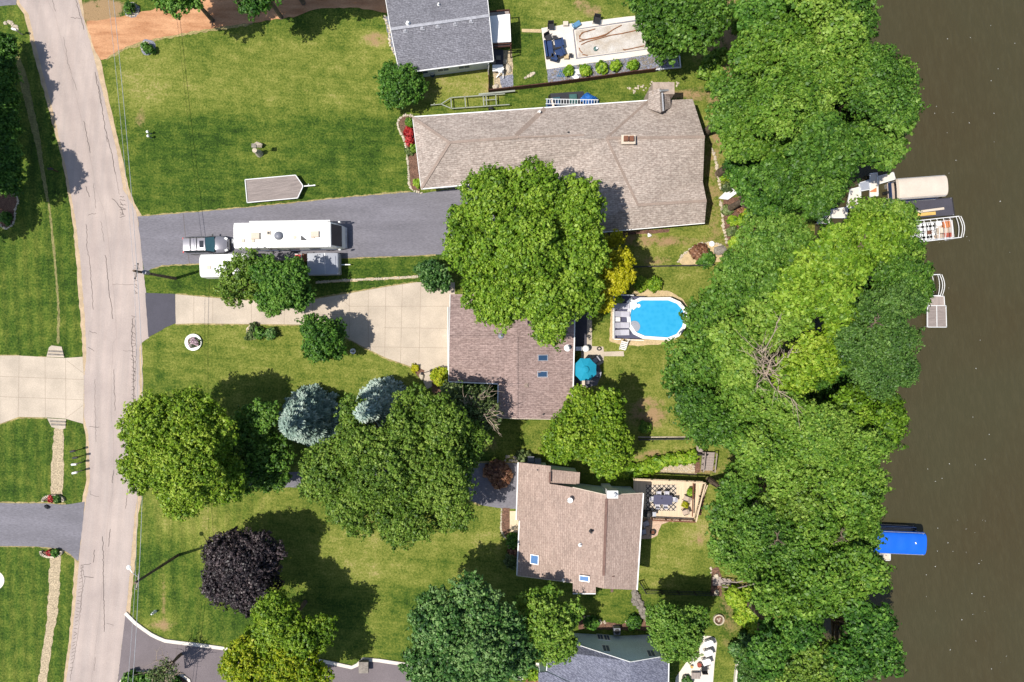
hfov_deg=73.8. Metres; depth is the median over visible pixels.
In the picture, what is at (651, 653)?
window
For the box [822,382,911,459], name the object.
broadleaf tree
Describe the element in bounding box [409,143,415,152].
shrub
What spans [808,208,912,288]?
broadleaf tree
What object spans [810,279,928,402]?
broadleaf tree
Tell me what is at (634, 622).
shrub
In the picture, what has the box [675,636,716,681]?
white patio
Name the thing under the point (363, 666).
gate pillar
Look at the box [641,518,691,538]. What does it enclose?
brick patio
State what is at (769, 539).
broadleaf tree
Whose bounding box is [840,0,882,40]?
broadleaf tree
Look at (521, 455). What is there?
shrub
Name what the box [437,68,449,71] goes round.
window
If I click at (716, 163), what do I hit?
stone edging
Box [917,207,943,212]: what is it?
board
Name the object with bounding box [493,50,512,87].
garden bed
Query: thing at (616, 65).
shrub
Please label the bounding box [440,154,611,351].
maple tree
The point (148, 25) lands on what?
dirt drive
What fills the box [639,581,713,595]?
fence
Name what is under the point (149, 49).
shrub
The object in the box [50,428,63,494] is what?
gravel strip
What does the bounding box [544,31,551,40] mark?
wicker chair
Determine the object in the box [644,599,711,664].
broadleaf tree
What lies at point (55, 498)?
stone planter
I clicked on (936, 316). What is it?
dock section
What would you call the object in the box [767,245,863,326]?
broadleaf tree
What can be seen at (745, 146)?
broadleaf tree
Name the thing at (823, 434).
broadleaf tree
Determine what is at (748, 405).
broadleaf tree
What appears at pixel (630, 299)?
pool deck
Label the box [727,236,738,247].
border plant
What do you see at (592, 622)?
shrub
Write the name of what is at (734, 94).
broadleaf tree
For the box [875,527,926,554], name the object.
canopy boat lift
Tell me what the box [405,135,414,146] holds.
shrub
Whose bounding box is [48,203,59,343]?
worn track
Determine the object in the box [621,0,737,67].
broadleaf tree
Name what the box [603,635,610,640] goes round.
window
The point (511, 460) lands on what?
driveway rocks
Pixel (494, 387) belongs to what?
foundation shrubs
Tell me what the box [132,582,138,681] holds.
power line
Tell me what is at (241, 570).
maple tree
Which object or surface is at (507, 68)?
boulder
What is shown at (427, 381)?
brick walk
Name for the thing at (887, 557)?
dock section
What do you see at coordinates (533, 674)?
hedge
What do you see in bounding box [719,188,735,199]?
landing
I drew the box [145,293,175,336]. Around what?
asphalt apron
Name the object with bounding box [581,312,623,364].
concrete walk
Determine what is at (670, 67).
landscape timber
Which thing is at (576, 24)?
deck lounge
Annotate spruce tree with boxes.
[277,383,341,447]
[353,375,412,427]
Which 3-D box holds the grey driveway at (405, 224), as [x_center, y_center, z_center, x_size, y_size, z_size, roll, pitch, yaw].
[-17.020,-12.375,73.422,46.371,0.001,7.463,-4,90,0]
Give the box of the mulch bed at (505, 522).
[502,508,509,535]
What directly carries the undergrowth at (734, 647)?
on the ground
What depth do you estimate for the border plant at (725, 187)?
72.88 m
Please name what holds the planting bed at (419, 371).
on the ground
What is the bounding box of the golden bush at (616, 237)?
[603,228,627,248]
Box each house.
[385,0,493,76]
[412,82,706,232]
[448,294,575,419]
[516,462,643,593]
[538,633,668,681]
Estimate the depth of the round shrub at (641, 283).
72.52 m
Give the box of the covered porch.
[489,9,511,57]
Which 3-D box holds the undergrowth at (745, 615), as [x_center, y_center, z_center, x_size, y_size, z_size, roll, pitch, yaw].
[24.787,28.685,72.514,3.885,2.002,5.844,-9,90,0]
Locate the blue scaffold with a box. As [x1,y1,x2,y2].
[546,98,558,106]
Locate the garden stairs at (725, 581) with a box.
[720,578,736,587]
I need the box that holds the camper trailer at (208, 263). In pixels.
[199,253,247,278]
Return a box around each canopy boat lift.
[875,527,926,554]
[888,175,947,201]
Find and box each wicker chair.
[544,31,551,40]
[547,20,553,30]
[593,13,600,23]
[681,509,689,515]
[682,494,691,502]
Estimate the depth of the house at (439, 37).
69.50 m
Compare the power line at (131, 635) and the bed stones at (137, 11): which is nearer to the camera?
the power line at (131, 635)
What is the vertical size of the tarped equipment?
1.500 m
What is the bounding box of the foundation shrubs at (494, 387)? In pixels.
[440,381,498,397]
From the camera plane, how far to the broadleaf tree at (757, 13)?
60.70 m
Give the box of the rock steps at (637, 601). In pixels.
[631,590,645,621]
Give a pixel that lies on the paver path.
(532, 30)
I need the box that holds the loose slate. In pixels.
[550,56,669,81]
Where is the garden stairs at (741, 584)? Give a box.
[733,578,753,587]
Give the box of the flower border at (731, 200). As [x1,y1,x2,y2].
[723,197,755,246]
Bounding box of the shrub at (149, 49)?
[145,44,156,53]
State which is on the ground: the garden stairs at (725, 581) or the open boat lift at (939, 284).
the garden stairs at (725, 581)
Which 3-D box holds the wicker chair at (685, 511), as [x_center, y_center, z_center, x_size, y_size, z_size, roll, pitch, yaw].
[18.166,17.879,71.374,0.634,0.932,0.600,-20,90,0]
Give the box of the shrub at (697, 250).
[689,243,707,260]
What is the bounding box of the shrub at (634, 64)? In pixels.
[626,59,639,70]
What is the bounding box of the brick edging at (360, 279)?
[316,275,417,282]
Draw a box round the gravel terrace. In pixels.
[655,456,696,474]
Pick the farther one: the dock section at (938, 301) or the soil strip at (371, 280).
the dock section at (938, 301)
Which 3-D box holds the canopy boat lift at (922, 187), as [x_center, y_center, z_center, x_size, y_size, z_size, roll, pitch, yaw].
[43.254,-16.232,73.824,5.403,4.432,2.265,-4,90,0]
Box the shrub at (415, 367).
[411,363,419,373]
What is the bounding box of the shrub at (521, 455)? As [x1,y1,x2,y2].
[515,449,531,461]
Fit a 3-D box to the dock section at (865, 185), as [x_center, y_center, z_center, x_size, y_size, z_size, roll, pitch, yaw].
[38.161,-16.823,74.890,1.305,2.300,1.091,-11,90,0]
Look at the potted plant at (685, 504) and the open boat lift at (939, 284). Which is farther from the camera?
the open boat lift at (939, 284)
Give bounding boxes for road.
[19,0,148,681]
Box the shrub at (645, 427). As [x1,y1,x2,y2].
[638,420,651,433]
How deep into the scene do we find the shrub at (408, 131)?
72.91 m
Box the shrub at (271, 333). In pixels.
[264,327,277,340]
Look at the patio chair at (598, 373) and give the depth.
72.98 m
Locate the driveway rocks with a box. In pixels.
[505,455,517,462]
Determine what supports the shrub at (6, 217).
on the planting bed at (8, 203)
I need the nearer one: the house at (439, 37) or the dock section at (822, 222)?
the house at (439, 37)
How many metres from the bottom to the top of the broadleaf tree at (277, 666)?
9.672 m
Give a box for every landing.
[713,577,720,585]
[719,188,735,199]
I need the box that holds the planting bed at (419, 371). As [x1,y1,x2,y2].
[415,368,423,378]
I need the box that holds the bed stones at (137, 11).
[126,2,139,16]
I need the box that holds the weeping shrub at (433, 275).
[413,258,453,293]
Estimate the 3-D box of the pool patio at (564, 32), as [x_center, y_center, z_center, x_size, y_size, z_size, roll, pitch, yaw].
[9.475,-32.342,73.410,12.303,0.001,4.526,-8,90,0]
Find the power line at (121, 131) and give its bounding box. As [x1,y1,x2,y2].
[108,0,133,269]
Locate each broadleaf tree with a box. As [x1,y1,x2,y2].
[114,385,246,521]
[135,647,184,681]
[151,0,214,22]
[212,246,265,308]
[217,632,334,681]
[224,397,297,496]
[233,0,282,21]
[243,586,338,659]
[247,252,316,317]
[294,312,348,364]
[296,381,493,552]
[373,60,429,110]
[434,379,503,445]
[515,580,586,667]
[598,245,637,313]
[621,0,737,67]
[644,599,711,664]
[659,329,730,405]
[666,376,751,454]
[678,250,800,347]
[701,456,763,534]
[703,66,776,137]
[704,523,789,589]
[706,292,814,425]
[712,211,819,290]
[714,111,792,177]
[717,376,808,436]
[722,155,801,223]
[726,5,818,78]
[728,0,742,35]
[729,418,819,498]
[731,0,791,52]
[733,502,817,579]
[733,646,777,681]
[738,601,826,681]
[742,152,860,226]
[744,57,845,140]
[747,561,839,624]
[756,476,827,524]
[766,312,858,397]
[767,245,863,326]
[770,0,869,64]
[773,399,895,474]
[775,633,854,681]
[779,34,882,99]
[783,110,874,184]
[793,497,887,576]
[798,538,896,617]
[801,368,857,409]
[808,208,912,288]
[808,461,895,533]
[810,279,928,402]
[810,598,908,681]
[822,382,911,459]
[831,91,864,129]
[833,277,874,307]
[838,40,931,128]
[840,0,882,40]
[845,104,919,174]
[847,195,928,269]
[869,252,935,315]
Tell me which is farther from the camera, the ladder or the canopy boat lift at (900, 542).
the canopy boat lift at (900, 542)
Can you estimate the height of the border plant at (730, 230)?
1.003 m
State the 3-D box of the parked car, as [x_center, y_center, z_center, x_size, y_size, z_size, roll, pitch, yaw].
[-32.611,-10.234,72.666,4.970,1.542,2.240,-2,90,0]
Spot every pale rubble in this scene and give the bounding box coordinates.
[524,72,534,78]
[627,81,678,93]
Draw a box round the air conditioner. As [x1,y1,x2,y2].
[613,625,619,634]
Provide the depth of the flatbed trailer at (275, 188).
72.78 m
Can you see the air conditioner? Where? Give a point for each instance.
(616, 629)
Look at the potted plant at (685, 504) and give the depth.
71.40 m
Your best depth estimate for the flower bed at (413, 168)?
73.42 m
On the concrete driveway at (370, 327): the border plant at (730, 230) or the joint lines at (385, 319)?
the joint lines at (385, 319)
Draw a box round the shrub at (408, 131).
[403,126,413,136]
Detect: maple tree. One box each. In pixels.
[198,526,287,618]
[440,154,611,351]
[537,383,637,482]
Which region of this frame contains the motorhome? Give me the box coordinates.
[233,220,347,251]
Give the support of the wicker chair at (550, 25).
on the pool patio at (564, 32)
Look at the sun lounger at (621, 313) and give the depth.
71.97 m
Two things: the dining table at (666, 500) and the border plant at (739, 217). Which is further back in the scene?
the border plant at (739, 217)
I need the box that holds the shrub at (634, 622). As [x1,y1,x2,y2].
[625,612,642,632]
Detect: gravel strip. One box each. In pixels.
[38,556,60,681]
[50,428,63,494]
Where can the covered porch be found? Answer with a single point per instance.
(500, 28)
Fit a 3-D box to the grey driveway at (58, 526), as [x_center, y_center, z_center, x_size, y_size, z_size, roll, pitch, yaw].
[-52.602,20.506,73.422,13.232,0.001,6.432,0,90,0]
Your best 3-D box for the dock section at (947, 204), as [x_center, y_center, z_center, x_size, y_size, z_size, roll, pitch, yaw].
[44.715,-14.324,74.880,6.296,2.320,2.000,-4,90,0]
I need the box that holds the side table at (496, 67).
[492,65,502,73]
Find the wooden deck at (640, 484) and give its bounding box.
[633,478,707,522]
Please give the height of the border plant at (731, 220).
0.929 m
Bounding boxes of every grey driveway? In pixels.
[0,0,16,5]
[0,502,84,560]
[137,186,514,270]
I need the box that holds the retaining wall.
[733,662,738,681]
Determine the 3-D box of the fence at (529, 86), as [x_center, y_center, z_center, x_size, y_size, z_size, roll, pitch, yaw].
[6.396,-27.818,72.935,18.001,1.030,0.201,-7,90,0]
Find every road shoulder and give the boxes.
[16,0,89,681]
[78,0,142,613]
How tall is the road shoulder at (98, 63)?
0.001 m
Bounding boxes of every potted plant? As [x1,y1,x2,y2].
[613,294,624,302]
[681,501,689,507]
[681,675,693,681]
[686,487,694,495]
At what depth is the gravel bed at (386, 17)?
73.42 m
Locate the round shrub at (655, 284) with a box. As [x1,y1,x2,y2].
[647,275,662,292]
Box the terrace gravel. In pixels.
[660,463,694,471]
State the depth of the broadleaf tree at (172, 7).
65.79 m
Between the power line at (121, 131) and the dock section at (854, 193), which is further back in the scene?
the dock section at (854, 193)
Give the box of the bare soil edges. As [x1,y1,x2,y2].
[0,23,515,562]
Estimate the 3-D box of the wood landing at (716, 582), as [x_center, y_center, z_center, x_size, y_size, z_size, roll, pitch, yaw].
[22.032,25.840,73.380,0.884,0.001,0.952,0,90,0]
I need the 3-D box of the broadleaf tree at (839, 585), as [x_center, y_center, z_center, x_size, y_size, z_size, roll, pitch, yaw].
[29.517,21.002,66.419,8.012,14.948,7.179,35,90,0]
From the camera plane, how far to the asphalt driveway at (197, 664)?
73.42 m
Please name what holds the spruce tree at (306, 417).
on the ground
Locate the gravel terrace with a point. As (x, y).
(688, 472)
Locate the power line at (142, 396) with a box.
[137,273,142,581]
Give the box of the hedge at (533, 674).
[522,668,538,681]
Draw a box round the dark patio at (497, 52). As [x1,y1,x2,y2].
[493,49,502,64]
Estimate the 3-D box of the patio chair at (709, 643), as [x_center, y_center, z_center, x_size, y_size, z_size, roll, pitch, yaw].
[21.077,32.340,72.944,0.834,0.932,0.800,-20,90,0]
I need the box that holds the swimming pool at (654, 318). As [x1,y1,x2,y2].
[627,297,686,340]
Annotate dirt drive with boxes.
[86,0,386,59]
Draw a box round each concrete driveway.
[0,356,83,423]
[175,282,454,369]
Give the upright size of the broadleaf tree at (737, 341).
15.974 m
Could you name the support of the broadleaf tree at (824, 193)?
on the ground
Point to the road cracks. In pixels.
(93, 350)
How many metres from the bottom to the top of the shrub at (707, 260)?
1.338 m
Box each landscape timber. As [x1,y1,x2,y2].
[638,436,688,437]
[642,56,680,70]
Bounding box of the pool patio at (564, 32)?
[541,16,648,68]
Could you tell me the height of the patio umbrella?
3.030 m
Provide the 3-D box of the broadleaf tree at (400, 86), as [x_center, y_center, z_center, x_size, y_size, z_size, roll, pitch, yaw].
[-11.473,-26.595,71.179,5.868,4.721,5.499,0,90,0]
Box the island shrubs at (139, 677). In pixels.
[121,669,181,681]
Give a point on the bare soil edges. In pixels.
(240, 207)
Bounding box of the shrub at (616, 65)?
[609,58,622,72]
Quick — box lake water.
[815,0,1023,681]
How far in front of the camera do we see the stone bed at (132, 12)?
73.42 m
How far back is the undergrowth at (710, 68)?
72.01 m
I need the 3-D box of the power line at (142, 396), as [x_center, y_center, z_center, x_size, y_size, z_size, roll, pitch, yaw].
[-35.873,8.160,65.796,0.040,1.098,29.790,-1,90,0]
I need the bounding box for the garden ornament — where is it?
[251,142,263,157]
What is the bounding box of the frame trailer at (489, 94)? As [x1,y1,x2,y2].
[431,90,514,110]
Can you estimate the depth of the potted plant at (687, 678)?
72.97 m
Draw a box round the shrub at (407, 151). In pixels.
[404,147,412,155]
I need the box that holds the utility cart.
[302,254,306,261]
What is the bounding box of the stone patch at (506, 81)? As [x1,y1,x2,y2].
[499,74,512,87]
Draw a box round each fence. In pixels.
[488,68,655,91]
[632,264,713,267]
[638,438,688,440]
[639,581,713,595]
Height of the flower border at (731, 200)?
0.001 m
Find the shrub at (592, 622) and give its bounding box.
[583,615,600,630]
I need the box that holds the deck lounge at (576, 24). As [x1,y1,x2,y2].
[571,20,580,28]
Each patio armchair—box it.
[550,53,558,61]
[554,37,563,47]
[554,46,565,58]
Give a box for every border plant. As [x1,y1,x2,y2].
[719,173,729,180]
[720,181,732,192]
[721,204,733,215]
[725,215,738,225]
[726,225,736,236]
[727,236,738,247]
[736,205,743,212]
[737,214,744,226]
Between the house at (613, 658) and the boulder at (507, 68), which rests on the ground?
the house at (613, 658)
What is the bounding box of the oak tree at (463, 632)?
[397,568,543,681]
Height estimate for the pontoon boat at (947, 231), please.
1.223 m
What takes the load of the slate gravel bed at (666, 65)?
on the ground
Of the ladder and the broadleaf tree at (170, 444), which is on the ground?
the broadleaf tree at (170, 444)
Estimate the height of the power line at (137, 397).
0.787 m
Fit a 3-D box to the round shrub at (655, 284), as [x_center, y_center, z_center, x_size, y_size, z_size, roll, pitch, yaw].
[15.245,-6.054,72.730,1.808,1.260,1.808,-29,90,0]
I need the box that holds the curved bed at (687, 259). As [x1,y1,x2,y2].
[678,243,721,264]
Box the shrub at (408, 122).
[404,117,412,127]
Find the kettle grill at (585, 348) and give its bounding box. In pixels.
[575,345,588,351]
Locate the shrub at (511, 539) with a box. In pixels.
[505,532,517,548]
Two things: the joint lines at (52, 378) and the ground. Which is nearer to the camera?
the joint lines at (52, 378)
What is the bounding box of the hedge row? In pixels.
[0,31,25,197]
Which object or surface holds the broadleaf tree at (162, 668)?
on the ground
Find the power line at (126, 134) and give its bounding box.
[113,0,136,265]
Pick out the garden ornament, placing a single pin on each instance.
(259, 152)
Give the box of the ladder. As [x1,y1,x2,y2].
[546,99,596,104]
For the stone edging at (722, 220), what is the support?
on the ground
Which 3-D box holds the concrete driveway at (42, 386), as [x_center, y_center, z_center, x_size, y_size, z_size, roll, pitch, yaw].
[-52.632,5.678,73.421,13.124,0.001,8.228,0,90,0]
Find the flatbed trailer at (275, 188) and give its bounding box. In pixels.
[245,175,315,202]
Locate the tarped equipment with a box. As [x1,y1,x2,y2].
[548,91,598,105]
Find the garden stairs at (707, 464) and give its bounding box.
[701,451,717,472]
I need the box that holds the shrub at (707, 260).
[695,248,715,269]
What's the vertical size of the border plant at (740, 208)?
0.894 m
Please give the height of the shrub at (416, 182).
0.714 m
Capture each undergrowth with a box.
[696,47,729,91]
[723,583,758,634]
[727,629,754,681]
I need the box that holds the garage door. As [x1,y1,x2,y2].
[448,307,449,360]
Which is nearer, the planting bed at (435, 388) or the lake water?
the planting bed at (435, 388)
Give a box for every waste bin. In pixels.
[528,455,533,462]
[535,457,540,463]
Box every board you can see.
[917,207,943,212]
[918,211,935,215]
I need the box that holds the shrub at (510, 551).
[507,545,517,556]
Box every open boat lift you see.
[916,216,964,241]
[932,274,944,295]
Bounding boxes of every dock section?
[815,209,831,223]
[831,207,847,218]
[846,186,860,208]
[856,180,869,190]
[867,173,878,196]
[876,172,895,183]
[877,553,890,560]
[906,197,954,217]
[924,305,946,326]
[927,296,944,305]
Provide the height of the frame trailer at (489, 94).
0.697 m
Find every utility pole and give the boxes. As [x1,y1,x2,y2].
[126,554,179,589]
[132,263,176,279]
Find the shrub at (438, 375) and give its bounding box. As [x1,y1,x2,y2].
[429,366,447,386]
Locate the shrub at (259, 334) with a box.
[253,326,265,339]
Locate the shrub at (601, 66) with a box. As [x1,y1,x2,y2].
[595,60,607,74]
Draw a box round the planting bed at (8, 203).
[0,194,16,227]
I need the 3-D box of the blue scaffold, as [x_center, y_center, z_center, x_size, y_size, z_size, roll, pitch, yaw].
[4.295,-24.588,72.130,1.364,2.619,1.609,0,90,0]
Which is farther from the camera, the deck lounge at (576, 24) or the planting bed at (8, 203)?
the planting bed at (8, 203)
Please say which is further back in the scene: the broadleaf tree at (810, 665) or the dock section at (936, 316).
the dock section at (936, 316)
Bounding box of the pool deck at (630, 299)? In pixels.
[612,295,643,349]
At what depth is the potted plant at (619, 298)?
71.57 m
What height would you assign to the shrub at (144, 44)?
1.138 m
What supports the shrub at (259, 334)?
on the sand bed
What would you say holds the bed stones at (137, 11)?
on the stone bed at (132, 12)
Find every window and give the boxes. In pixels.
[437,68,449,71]
[458,65,469,68]
[596,634,603,639]
[601,645,610,651]
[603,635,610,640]
[646,650,655,656]
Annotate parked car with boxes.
[182,234,230,254]
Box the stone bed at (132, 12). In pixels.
[125,2,139,17]
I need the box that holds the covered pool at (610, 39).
[573,20,646,58]
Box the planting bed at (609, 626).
[578,615,649,630]
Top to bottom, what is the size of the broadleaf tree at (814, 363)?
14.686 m
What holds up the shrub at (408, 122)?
on the flower bed at (413, 168)
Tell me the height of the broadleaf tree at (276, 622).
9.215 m
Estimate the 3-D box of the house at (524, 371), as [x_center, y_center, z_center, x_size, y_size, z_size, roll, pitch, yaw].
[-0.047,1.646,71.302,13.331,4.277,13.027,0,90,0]
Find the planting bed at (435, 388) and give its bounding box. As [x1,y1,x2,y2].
[432,381,499,419]
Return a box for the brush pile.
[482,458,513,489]
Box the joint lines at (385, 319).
[251,283,447,362]
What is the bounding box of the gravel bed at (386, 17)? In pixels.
[385,16,394,53]
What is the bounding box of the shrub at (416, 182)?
[413,178,419,188]
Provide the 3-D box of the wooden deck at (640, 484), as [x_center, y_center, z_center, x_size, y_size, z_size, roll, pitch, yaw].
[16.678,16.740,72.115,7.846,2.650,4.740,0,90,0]
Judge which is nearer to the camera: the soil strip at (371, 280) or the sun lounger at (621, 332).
the sun lounger at (621, 332)
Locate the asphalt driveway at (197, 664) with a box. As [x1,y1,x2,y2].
[118,616,410,681]
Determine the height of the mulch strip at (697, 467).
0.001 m
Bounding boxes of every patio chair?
[592,356,600,363]
[594,371,600,376]
[641,528,646,535]
[643,520,649,527]
[700,666,707,674]
[701,658,712,666]
[703,648,713,657]
[704,639,714,648]
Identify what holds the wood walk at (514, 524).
on the ground
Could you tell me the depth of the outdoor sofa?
72.96 m
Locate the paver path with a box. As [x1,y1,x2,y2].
[522,29,540,32]
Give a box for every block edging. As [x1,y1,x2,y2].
[0,196,18,229]
[397,113,422,193]
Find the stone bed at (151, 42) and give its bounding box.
[140,39,155,54]
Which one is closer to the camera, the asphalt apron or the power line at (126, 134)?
the power line at (126, 134)
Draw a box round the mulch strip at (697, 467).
[694,458,699,472]
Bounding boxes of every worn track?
[16,53,48,201]
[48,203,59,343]
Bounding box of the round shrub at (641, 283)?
[633,275,647,292]
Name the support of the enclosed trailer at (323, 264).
on the grey driveway at (405, 224)
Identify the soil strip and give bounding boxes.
[316,275,417,283]
[602,229,669,236]
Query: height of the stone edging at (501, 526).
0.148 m
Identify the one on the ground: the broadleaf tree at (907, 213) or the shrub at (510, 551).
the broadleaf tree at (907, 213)
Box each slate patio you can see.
[574,365,601,386]
[575,313,586,346]
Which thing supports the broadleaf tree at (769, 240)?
on the ground
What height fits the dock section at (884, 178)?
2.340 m
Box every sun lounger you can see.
[613,303,629,308]
[613,311,629,316]
[613,322,628,327]
[614,330,628,334]
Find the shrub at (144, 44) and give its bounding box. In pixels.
[140,41,148,54]
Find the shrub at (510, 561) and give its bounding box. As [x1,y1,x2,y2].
[503,553,516,569]
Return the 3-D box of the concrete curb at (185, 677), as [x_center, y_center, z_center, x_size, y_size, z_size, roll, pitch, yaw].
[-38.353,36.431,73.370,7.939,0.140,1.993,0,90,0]
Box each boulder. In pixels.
[505,63,510,72]
[714,245,726,254]
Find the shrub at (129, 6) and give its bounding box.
[122,0,135,14]
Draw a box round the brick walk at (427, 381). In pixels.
[423,369,431,388]
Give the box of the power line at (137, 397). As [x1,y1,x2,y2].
[134,283,137,577]
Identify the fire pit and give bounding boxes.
[650,529,655,534]
[713,614,723,624]
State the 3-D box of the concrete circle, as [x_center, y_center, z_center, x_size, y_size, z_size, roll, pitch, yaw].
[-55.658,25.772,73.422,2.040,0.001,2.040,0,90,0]
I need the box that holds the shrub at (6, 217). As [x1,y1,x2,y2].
[0,211,12,225]
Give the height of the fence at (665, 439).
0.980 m
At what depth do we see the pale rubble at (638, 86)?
73.37 m
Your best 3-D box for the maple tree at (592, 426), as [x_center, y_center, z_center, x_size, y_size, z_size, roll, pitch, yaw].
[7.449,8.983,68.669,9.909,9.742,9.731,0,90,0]
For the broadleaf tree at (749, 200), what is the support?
on the ground
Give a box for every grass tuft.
[244,330,255,340]
[249,321,258,331]
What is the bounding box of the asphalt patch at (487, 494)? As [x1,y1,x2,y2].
[250,463,518,508]
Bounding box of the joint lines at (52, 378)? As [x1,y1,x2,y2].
[0,358,83,417]
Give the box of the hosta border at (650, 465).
[617,449,698,481]
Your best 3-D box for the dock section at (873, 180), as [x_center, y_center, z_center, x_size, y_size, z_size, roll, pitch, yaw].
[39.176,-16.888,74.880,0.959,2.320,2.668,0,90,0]
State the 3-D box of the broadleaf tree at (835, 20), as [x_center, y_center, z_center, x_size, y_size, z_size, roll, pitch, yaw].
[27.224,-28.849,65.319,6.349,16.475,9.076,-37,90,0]
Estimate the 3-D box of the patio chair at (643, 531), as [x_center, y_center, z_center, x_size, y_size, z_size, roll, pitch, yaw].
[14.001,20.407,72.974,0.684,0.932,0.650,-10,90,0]
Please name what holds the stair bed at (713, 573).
on the ground
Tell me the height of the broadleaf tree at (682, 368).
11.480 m
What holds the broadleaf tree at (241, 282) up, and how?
on the ground
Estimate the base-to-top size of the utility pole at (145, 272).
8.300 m
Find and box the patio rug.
[646,485,675,510]
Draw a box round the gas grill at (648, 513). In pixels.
[643,510,655,517]
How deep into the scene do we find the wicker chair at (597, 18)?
72.95 m
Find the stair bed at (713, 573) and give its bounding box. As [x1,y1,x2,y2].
[710,567,721,596]
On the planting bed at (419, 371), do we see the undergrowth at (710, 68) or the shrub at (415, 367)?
the shrub at (415, 367)
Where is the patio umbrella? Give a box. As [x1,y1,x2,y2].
[574,358,595,380]
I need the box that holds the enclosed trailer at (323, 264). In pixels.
[307,253,349,275]
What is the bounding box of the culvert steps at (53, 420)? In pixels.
[48,350,65,425]
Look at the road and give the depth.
73.43 m
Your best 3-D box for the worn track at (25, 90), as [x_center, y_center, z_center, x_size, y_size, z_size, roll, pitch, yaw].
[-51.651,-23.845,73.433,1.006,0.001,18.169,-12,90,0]
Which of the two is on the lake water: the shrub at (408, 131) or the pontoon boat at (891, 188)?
the pontoon boat at (891, 188)
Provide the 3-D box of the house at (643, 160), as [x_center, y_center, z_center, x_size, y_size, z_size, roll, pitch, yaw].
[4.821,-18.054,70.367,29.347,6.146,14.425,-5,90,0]
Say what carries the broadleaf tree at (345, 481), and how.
on the ground
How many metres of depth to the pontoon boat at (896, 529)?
73.88 m
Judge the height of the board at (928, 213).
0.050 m
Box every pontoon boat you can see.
[880,524,916,531]
[882,182,935,201]
[914,220,953,240]
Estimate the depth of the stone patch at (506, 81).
73.42 m
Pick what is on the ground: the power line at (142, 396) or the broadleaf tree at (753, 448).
the broadleaf tree at (753, 448)
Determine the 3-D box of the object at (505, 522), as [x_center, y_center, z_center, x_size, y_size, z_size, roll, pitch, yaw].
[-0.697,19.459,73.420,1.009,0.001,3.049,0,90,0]
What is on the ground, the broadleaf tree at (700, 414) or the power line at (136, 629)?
the broadleaf tree at (700, 414)
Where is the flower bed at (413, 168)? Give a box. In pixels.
[399,116,419,190]
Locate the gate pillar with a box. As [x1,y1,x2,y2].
[359,660,368,672]
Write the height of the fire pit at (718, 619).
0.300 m
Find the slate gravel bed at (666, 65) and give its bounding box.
[547,54,678,81]
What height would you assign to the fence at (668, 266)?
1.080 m
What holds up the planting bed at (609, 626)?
on the ground
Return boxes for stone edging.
[3,20,18,29]
[383,15,394,54]
[500,508,508,546]
[677,241,721,261]
[711,147,720,188]
[719,201,727,243]
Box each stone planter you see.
[39,548,63,557]
[41,494,65,503]
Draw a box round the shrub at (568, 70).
[562,64,574,76]
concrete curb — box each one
[119,670,190,681]
[124,612,407,668]
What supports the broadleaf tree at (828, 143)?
on the ground
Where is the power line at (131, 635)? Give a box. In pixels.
[128,590,134,676]
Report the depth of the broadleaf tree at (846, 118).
64.97 m
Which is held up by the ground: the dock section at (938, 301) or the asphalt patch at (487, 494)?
the asphalt patch at (487, 494)
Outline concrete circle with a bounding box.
[0,573,3,587]
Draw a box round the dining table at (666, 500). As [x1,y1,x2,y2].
[653,494,671,504]
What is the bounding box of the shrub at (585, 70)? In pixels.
[579,63,592,76]
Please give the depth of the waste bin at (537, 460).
72.38 m
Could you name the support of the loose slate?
on the slate gravel bed at (666, 65)
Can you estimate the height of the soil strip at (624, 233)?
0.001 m
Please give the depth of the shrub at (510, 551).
72.74 m
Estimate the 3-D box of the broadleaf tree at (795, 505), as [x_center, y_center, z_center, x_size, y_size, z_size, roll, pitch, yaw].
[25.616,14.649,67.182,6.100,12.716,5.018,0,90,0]
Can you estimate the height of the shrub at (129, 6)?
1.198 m
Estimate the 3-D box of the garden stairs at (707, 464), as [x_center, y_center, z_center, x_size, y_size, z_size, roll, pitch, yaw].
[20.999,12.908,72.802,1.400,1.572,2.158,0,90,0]
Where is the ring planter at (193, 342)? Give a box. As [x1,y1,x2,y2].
[185,334,201,350]
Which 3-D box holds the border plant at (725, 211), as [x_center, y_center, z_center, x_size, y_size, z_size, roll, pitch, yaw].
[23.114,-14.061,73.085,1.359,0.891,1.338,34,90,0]
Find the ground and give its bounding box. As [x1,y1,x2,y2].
[0,0,814,681]
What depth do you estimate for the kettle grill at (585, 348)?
72.52 m
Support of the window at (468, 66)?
in the house at (439, 37)
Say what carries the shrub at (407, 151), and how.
on the flower bed at (413, 168)
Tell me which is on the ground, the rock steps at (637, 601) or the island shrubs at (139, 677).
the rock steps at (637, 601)
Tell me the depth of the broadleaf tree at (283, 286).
67.22 m
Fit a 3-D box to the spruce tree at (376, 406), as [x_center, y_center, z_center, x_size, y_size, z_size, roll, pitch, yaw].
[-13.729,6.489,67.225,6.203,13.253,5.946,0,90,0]
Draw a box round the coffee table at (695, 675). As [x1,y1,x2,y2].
[691,672,699,678]
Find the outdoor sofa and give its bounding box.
[544,39,553,58]
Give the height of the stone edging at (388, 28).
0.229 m
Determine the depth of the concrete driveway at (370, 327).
73.42 m
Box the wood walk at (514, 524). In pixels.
[510,511,518,531]
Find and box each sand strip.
[609,308,676,345]
[632,289,687,306]
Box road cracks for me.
[52,0,138,679]

